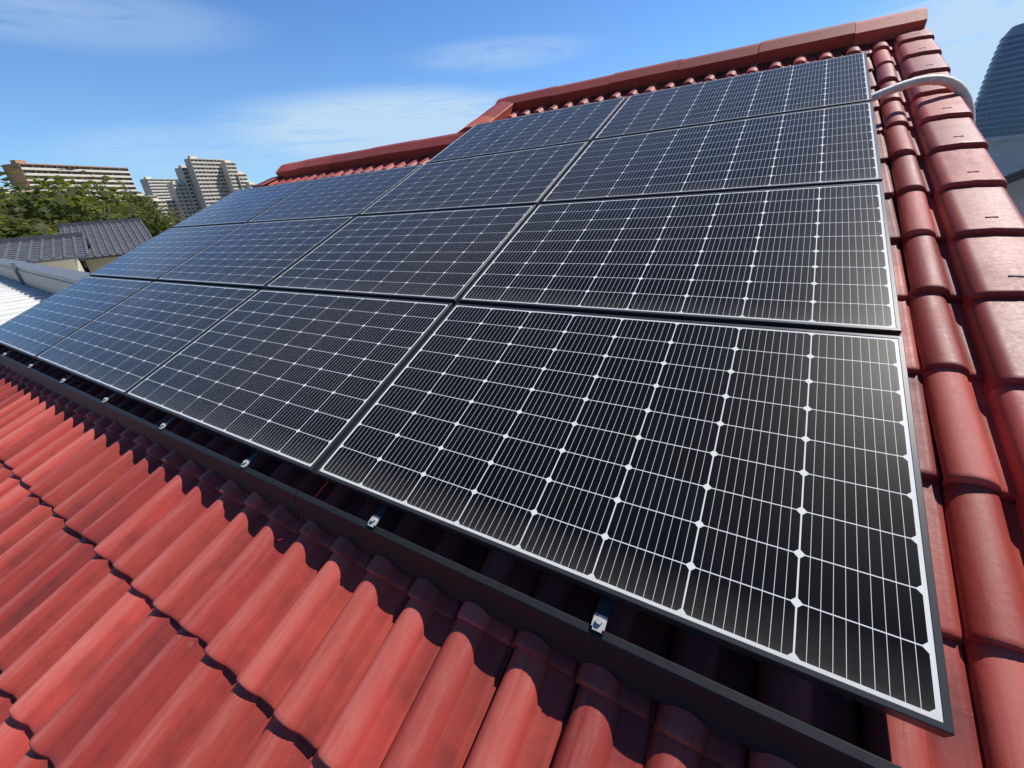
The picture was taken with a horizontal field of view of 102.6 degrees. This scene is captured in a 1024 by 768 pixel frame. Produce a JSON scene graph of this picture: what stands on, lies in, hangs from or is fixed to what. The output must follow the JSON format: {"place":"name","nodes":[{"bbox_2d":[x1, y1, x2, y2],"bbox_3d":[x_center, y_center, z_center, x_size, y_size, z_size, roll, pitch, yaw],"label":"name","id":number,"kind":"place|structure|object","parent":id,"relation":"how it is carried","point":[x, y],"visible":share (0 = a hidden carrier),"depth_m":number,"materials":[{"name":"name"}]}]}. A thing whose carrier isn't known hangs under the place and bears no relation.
{"place":"outdoors","nodes":[
{"label":"outdoors","id":0,"kind":"place"},
{"bbox_2d":[9,190,40,199],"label":"apartment wing","id":1,"kind":"structure","parent":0,"point":[16,192],"depth_m":236.43,"materials":[{"name":"white concrete"}]},
{"bbox_2d":[0,232,90,272],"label":"neighboring house roof","id":2,"kind":"structure","parent":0,"point":[67,251],"depth_m":14.31,"materials":[{"name":"grey tile"}]},
{"bbox_2d":[57,218,152,272],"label":"neighboring house roof","id":3,"kind":"structure","parent":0,"point":[110,240],"depth_m":19.17,"materials":[{"name":"tile"}]},
{"bbox_2d":[0,0,1023,194],"label":"sky","id":4,"kind":"structure","parent":0,"point":[143,87],"materials":[{"name":"blue"}]},
{"bbox_2d":[974,23,1023,137],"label":"glass tower","id":5,"kind":"structure","parent":0,"point":[999,106],"depth_m":293.31,"materials":[{"name":"blue glass"}]},
{"bbox_2d":[985,134,1023,175],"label":"white building","id":6,"kind":"structure","parent":0,"point":[1006,153],"depth_m":38.45,"materials":[{"name":"grey"}]},
{"bbox_3d":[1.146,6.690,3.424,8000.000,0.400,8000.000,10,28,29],"label":"ground","id":7,"kind":"structure","parent":0,"visible":0},
{"bbox_2d":[0,218,86,267],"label":"tree","id":8,"kind":"object","parent":7,"relation":"on","point":[17,232],"visible":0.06,"depth_m":24.14,"materials":[{"name":"green plant"}]},
{"bbox_2d":[0,208,87,266],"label":"tree","id":9,"kind":"object","parent":7,"relation":"on","point":[16,217],"visible":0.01,"depth_m":24.59,"materials":[{"name":"green plant"}]},
{"bbox_2d":[0,258,89,324],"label":"white annex","id":10,"kind":"object","parent":7,"relation":"on","point":[24,286],"visible":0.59,"depth_m":5.47,"materials":[{"name":"grey metal"}]},
{"bbox_2d":[0,207,107,269],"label":"tree","id":11,"kind":"object","parent":7,"relation":"on","point":[54,218],"visible":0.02,"depth_m":28.76,"materials":[{"name":"green plant"}]},
{"bbox_2d":[7,185,104,204],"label":"tree","id":12,"kind":"object","parent":7,"relation":"on","point":[12,191],"visible":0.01,"depth_m":73.67,"materials":[{"name":"green plant"}]},
{"bbox_2d":[0,187,125,232],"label":"tree","id":13,"kind":"object","parent":7,"relation":"on","point":[38,204],"visible":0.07,"depth_m":30.95,"materials":[{"name":"green plant"}]},
{"bbox_2d":[30,192,99,220],"bbox_3d":[-39.699,-11.405,36.867,10.098,10.468,10.901,-7,25,-6],"label":"tree","id":14,"kind":"object","parent":7,"relation":"on","point":[95,212],"visible":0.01,"depth_m":35.35,"materials":[{"name":"green plant"}]},
{"bbox_2d":[1,160,138,201],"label":"apartment","id":15,"kind":"structure","parent":7,"relation":"on","point":[38,171],"depth_m":266.57,"materials":[{"name":"beige concrete"}]},
{"bbox_2d":[0,166,140,236],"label":"tree","id":16,"kind":"object","parent":7,"relation":"on","point":[73,207],"visible":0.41,"depth_m":28.48,"materials":[{"name":"green plant"}]},
{"bbox_2d":[42,180,114,207],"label":"tree","id":17,"kind":"object","parent":7,"relation":"on","point":[100,188],"visible":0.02,"depth_m":83.72,"materials":[{"name":"green plant"}]},
{"bbox_2d":[68,198,115,207],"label":"tree","id":18,"kind":"object","parent":7,"relation":"on","point":[92,202],"visible":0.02,"depth_m":73.11,"materials":[{"name":"green plant"}]},
{"bbox_2d":[52,182,153,221],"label":"tree","id":19,"kind":"object","parent":7,"relation":"on","point":[90,186],"visible":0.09,"depth_m":83.60,"materials":[{"name":"green plant"}]},
{"bbox_2d":[91,205,154,226],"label":"tree","id":20,"kind":"object","parent":7,"relation":"on","point":[141,219],"visible":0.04,"depth_m":57.69,"materials":[{"name":"green plant"}]},
{"bbox_2d":[101,203,144,216],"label":"tree","id":21,"kind":"object","parent":7,"relation":"on","point":[129,204],"visible":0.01,"depth_m":68.14,"materials":[{"name":"green plant"}]},
{"bbox_2d":[107,189,174,228],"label":"tree","id":22,"kind":"object","parent":7,"relation":"on","point":[141,198],"visible":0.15,"depth_m":80.30,"materials":[{"name":"green plant"}]},
{"bbox_2d":[138,193,157,201],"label":"apartment","id":23,"kind":"structure","parent":7,"relation":"on","point":[153,196],"depth_m":368.46,"materials":[{"name":"white concrete"}]},
{"bbox_2d":[122,205,182,236],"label":"tree","id":24,"kind":"object","parent":7,"relation":"on","point":[154,231],"visible":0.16,"depth_m":63.18,"materials":[{"name":"green plant"}]},
{"bbox_2d":[133,202,175,230],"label":"tree","id":25,"kind":"object","parent":7,"relation":"on","point":[170,218],"visible":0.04,"depth_m":78.35,"materials":[{"name":"green plant"}]},
{"bbox_2d":[140,177,178,200],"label":"apartment","id":26,"kind":"structure","parent":7,"relation":"on","point":[157,187],"depth_m":446.87,"materials":[{"name":"white concrete"}]},
{"bbox_2d":[150,198,181,224],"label":"apartment","id":27,"kind":"structure","parent":7,"relation":"on","point":[169,203],"depth_m":346.21,"materials":[{"name":"grey"}]},
{"bbox_2d":[167,181,194,219],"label":"apartment","id":28,"kind":"structure","parent":7,"relation":"on","point":[178,191],"depth_m":350.18,"materials":[{"name":"grey concrete"}]},
{"bbox_2d":[174,165,201,212],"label":"apartment","id":29,"kind":"structure","parent":7,"relation":"on","point":[182,174],"depth_m":350.82,"materials":[{"name":"grey concrete"}]},
{"bbox_2d":[184,156,229,208],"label":"apartment","id":30,"kind":"structure","parent":7,"relation":"on","point":[207,177],"depth_m":354.76,"materials":[{"name":"grey concrete"}]},
{"bbox_2d":[220,160,240,192],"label":"apartment","id":31,"kind":"structure","parent":7,"relation":"on","point":[230,170],"depth_m":364.47,"materials":[{"name":"grey concrete"}]},
{"bbox_2d":[236,171,248,188],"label":"apartment","id":32,"kind":"structure","parent":7,"relation":"on","point":[242,178],"depth_m":370.84,"materials":[{"name":"grey concrete"}]},
{"bbox_2d":[245,182,256,188],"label":"apartment","id":33,"kind":"structure","parent":7,"relation":"on","point":[250,185],"depth_m":372.37,"materials":[{"name":"grey concrete"}]},
{"bbox_2d":[1004,169,1023,217],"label":"building","id":34,"kind":"structure","parent":7,"relation":"on","point":[1015,186],"depth_m":6.05,"materials":[{"name":"grey tile"}]},
{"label":"house","id":35,"kind":"structure","parent":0},
{"bbox_2d":[383,53,985,767],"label":"roof deck","id":36,"kind":"structure","parent":35,"relation":"on","point":[671,641],"depth_m":0.94,"materials":[{"name":"red"}]},
{"bbox_2d":[252,176,281,187],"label":"verge","id":37,"kind":"structure","parent":36,"relation":"attached to","point":[266,182],"depth_m":5.32,"materials":[{"name":"tile"}]},
{"bbox_2d":[457,101,514,132],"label":"ridge cap","id":38,"kind":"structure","parent":36,"relation":"on","point":[501,110],"depth_m":4.30,"materials":[{"name":"tile"}]},
{"bbox_2d":[0,39,1023,767],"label":"roof tiles","id":39,"kind":"object","parent":36,"relation":"attached to","point":[160,607],"visible":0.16,"depth_m":1.08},
{"bbox_2d":[2,350,613,635],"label":"mounting clamps","id":40,"kind":"object","parent":39,"relation":"on","point":[601,617],"visible":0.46,"depth_m":1.17,"materials":[{"name":"grey metal"}]},
{"bbox_2d":[0,276,153,360],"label":"solar panel","id":41,"kind":"object","parent":40,"relation":"on","point":[42,326],"visible":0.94,"depth_m":3.33,"materials":[{"name":"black glass"}]},
{"bbox_2d":[35,281,259,398],"bbox_3d":[-2.410,-0.375,2.693,1.497,0.036,0.898,10,52,29],"label":"solar panel","id":42,"kind":"object","parent":40,"relation":"attached to","point":[122,348],"visible":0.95,"depth_m":2.59,"materials":[{"name":"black glass"}]},
{"bbox_2d":[89,223,243,280],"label":"solar panel","id":43,"kind":"object","parent":40,"relation":"on","point":[155,258],"visible":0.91,"depth_m":3.85,"materials":[{"name":"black glass"}]},
{"bbox_2d":[172,179,312,227],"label":"solar panel","id":44,"kind":"object","parent":40,"relation":"on","point":[240,206],"visible":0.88,"depth_m":4.36,"materials":[{"name":"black glass"}]},
{"bbox_2d":[157,216,354,289],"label":"solar panel","id":45,"kind":"object","parent":40,"relation":"on","point":[259,255],"visible":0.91,"depth_m":3.10,"materials":[{"name":"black glass"}]},
{"bbox_2d":[125,289,452,475],"bbox_3d":[-1.103,-0.143,1.958,1.497,0.036,0.898,10,51,29],"label":"solar panel","id":46,"kind":"object","parent":40,"relation":"attached to","point":[301,380],"visible":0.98,"depth_m":1.82,"materials":[{"name":"black glass"}]},
{"bbox_2d":[247,164,422,222],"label":"solar panel","id":47,"kind":"object","parent":40,"relation":"on","point":[356,194],"visible":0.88,"depth_m":3.62,"materials":[{"name":"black glass"}]},
{"bbox_2d":[16,351,765,663],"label":"dc cables","id":48,"kind":"object","parent":40,"relation":"attached to","point":[195,427],"visible":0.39,"depth_m":1.73,"materials":[{"name":"black plastic"}]},
{"bbox_2d":[265,205,535,305],"bbox_3d":[-0.701,-0.801,2.460,1.497,0.036,0.898,10,51,29],"label":"solar panel","id":49,"kind":"object","parent":40,"relation":"on","point":[446,256],"visible":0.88,"depth_m":2.34,"materials":[{"name":"black glass"}]},
{"bbox_2d":[359,141,588,215],"bbox_3d":[-0.303,-1.460,2.962,1.497,0.037,0.898,10,51,29],"label":"solar panel","id":50,"kind":"object","parent":40,"relation":"on","point":[533,176],"visible":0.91,"depth_m":2.86,"materials":[{"name":"black glass"}]},
{"bbox_2d":[426,96,626,162],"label":"solar panel","id":51,"kind":"object","parent":40,"relation":"on","point":[578,123],"visible":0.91,"depth_m":3.38,"materials":[{"name":"black glass"}]},
{"bbox_2d":[315,303,954,737],"bbox_3d":[0.206,0.091,1.222,1.497,0.037,0.898,10,51,29],"label":"solar panel","id":52,"kind":"object","parent":40,"relation":"on","point":[751,491],"visible":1,"depth_m":1.01,"materials":[{"name":"black glass"}]},
{"bbox_2d":[458,182,901,335],"bbox_3d":[0.605,-0.568,1.724,1.497,0.036,0.898,10,52,29],"label":"solar panel","id":53,"kind":"object","parent":40,"relation":"on","point":[814,257],"visible":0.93,"depth_m":1.57,"materials":[{"name":"black glass"}]},
{"bbox_2d":[540,101,882,203],"bbox_3d":[1.005,-1.226,2.224,1.497,0.037,0.898,10,51,29],"label":"solar panel","id":54,"kind":"object","parent":40,"relation":"on","point":[835,145],"visible":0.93,"depth_m":2.10,"materials":[{"name":"black glass"}]},
{"bbox_2d":[593,52,871,139],"bbox_3d":[1.406,-1.885,2.729,1.497,0.037,0.898,10,51,29],"label":"solar panel","id":55,"kind":"object","parent":40,"relation":"on","point":[835,81],"visible":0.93,"depth_m":2.63,"materials":[{"name":"black glass"}]},
{"bbox_2d":[276,132,464,177],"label":"ridge","id":56,"kind":"structure","parent":39,"relation":"on","point":[413,149],"depth_m":4.54,"materials":[{"name":"tile"}]},
{"bbox_2d":[0,354,901,767],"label":"front cover strip","id":57,"kind":"object","parent":39,"relation":"on","point":[738,718],"visible":0.92,"depth_m":0.90,"materials":[{"name":"black metal"}]},
{"bbox_2d":[496,7,927,111],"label":"ridge","id":58,"kind":"structure","parent":39,"relation":"on","point":[843,37],"depth_m":3.43,"materials":[{"name":"tile"}]},
{"bbox_2d":[871,74,974,122],"bbox_3d":[2.052,-1.262,2.291,0.842,0.733,0.079,2,25,13],"label":"cable conduit","id":59,"kind":"object","parent":39,"relation":"attached to","point":[954,85],"visible":0.46,"depth_m":2.11,"materials":[{"name":"grey plastic"}]},
{"bbox_2d":[892,28,1023,534],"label":"verge","id":60,"kind":"structure","parent":36,"relation":"attached to","point":[981,218],"depth_m":1.40,"materials":[{"name":"tile"}]}
]}

